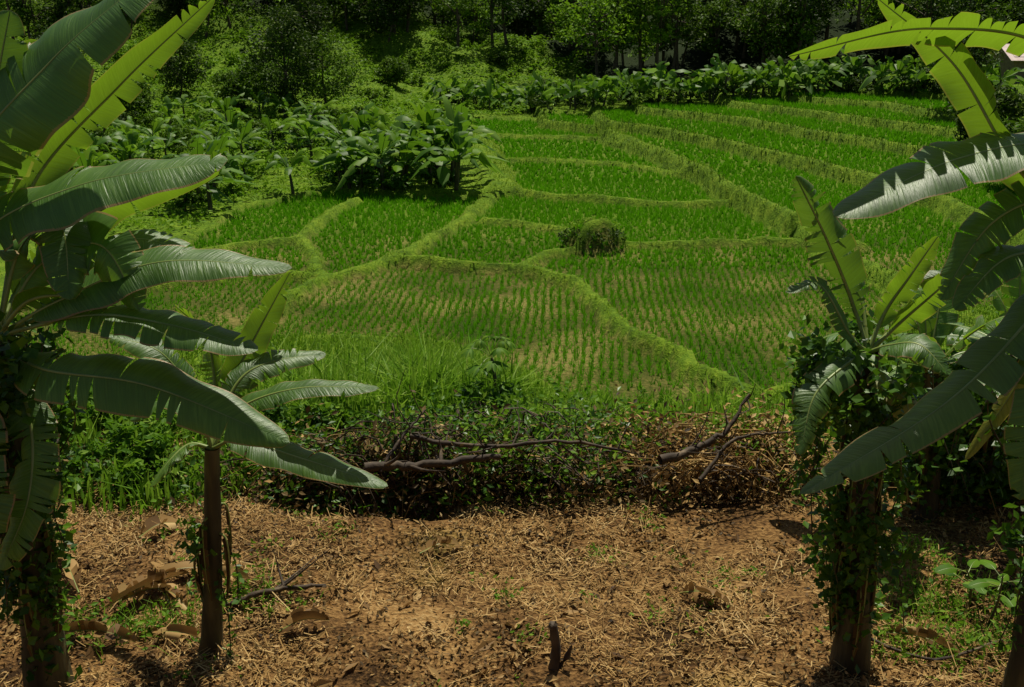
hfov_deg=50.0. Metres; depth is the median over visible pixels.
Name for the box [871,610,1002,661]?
stick
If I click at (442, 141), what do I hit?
banana grove
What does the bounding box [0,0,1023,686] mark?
ground
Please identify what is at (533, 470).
hedge
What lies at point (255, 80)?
broadleaf tree
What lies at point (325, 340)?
bank grass
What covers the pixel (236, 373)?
banana plant
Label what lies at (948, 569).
sapling
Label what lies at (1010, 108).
broadleaf tree
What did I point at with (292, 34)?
broadleaf tree
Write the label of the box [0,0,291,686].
banana plant
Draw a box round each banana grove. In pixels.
[67,83,338,212]
[297,95,511,191]
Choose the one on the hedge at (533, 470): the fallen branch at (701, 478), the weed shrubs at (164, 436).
the fallen branch at (701, 478)
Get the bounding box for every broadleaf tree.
[14,22,97,81]
[115,79,159,117]
[156,36,212,103]
[209,68,253,106]
[225,53,287,109]
[239,3,326,106]
[261,0,334,49]
[288,26,367,112]
[375,56,413,87]
[915,23,1004,93]
[939,82,1023,140]
[1003,116,1023,141]
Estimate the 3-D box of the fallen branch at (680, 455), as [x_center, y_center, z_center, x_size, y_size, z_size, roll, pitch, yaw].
[1.972,0.801,11.385,1.218,0.875,0.452,-5,18,-15]
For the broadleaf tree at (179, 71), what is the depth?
108.35 m
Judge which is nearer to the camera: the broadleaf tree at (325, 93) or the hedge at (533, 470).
the hedge at (533, 470)
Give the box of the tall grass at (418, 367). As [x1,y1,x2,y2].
[1,314,1022,516]
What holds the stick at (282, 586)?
on the ground at (752, 520)
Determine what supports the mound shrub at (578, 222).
on the ground at (752, 520)
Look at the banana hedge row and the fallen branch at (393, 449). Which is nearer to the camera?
the fallen branch at (393, 449)
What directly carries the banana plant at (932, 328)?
on the ground at (752, 520)
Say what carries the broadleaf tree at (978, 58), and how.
on the ground at (752, 520)
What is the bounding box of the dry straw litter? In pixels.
[0,418,1023,686]
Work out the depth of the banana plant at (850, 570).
7.69 m
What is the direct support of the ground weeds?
on the ground at (752, 520)
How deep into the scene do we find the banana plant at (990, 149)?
6.53 m
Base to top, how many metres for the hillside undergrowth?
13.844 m
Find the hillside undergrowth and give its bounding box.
[0,0,611,236]
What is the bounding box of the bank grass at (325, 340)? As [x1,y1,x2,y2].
[9,297,1015,423]
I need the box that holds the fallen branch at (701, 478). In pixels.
[691,398,789,481]
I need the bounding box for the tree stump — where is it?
[548,621,571,670]
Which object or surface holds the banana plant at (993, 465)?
on the ground at (752, 520)
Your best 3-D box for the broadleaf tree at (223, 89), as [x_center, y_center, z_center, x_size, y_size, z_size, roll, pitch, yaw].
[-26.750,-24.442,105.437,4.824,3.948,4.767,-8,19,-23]
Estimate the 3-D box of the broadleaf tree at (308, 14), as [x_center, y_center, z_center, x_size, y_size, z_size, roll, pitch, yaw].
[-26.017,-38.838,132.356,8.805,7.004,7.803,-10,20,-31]
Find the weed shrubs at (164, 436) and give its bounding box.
[39,360,1023,508]
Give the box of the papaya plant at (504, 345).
[446,335,531,419]
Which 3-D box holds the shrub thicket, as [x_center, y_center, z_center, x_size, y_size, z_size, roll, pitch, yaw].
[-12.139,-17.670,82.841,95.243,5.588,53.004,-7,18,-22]
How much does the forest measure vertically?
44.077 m
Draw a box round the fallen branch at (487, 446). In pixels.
[409,402,629,463]
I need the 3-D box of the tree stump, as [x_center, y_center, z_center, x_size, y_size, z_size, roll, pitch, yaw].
[0.358,2.362,8.424,0.191,0.496,0.107,11,20,31]
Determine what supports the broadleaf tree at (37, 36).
on the ground at (752, 520)
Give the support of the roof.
on the walls
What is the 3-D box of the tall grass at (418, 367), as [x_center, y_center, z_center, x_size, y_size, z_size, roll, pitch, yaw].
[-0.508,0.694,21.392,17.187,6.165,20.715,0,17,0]
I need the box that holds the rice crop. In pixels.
[10,86,1023,403]
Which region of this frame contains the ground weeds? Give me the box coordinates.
[65,442,1019,686]
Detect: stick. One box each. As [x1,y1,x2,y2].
[225,547,331,608]
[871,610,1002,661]
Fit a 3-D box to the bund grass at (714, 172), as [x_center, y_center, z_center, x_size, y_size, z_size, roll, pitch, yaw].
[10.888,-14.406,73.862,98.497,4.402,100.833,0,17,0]
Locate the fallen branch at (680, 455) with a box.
[656,384,755,473]
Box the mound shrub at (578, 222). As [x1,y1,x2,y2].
[558,220,626,246]
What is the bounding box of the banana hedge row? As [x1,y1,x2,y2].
[423,48,1023,112]
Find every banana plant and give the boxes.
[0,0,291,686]
[106,272,387,658]
[772,176,967,678]
[777,267,1012,525]
[788,0,1023,686]
[886,256,1023,509]
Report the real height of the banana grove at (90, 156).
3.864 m
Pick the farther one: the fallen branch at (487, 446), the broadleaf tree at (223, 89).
the broadleaf tree at (223, 89)
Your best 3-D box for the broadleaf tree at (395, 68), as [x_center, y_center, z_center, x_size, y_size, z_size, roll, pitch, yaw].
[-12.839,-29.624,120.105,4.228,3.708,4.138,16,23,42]
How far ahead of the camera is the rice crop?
49.20 m
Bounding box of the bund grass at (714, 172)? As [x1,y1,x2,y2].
[0,62,1023,408]
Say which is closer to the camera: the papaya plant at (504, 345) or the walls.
the papaya plant at (504, 345)
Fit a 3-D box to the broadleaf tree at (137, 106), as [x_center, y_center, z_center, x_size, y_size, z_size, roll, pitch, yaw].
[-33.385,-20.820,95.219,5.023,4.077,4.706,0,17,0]
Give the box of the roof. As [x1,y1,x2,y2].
[987,44,1023,60]
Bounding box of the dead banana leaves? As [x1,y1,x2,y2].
[61,482,959,652]
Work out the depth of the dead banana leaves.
9.33 m
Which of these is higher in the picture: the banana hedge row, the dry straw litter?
the banana hedge row
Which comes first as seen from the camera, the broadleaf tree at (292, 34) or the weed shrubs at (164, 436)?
the weed shrubs at (164, 436)
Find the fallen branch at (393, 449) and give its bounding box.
[367,370,452,472]
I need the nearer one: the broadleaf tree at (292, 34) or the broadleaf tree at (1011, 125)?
the broadleaf tree at (1011, 125)
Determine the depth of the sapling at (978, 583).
9.01 m
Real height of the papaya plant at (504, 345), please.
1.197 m
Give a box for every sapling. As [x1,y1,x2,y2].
[933,559,1002,604]
[962,560,1021,628]
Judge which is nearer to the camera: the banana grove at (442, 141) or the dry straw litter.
the dry straw litter
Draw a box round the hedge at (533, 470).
[47,371,897,521]
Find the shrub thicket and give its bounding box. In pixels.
[4,73,940,208]
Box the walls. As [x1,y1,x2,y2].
[993,48,1023,84]
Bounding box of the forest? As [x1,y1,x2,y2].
[0,0,1023,83]

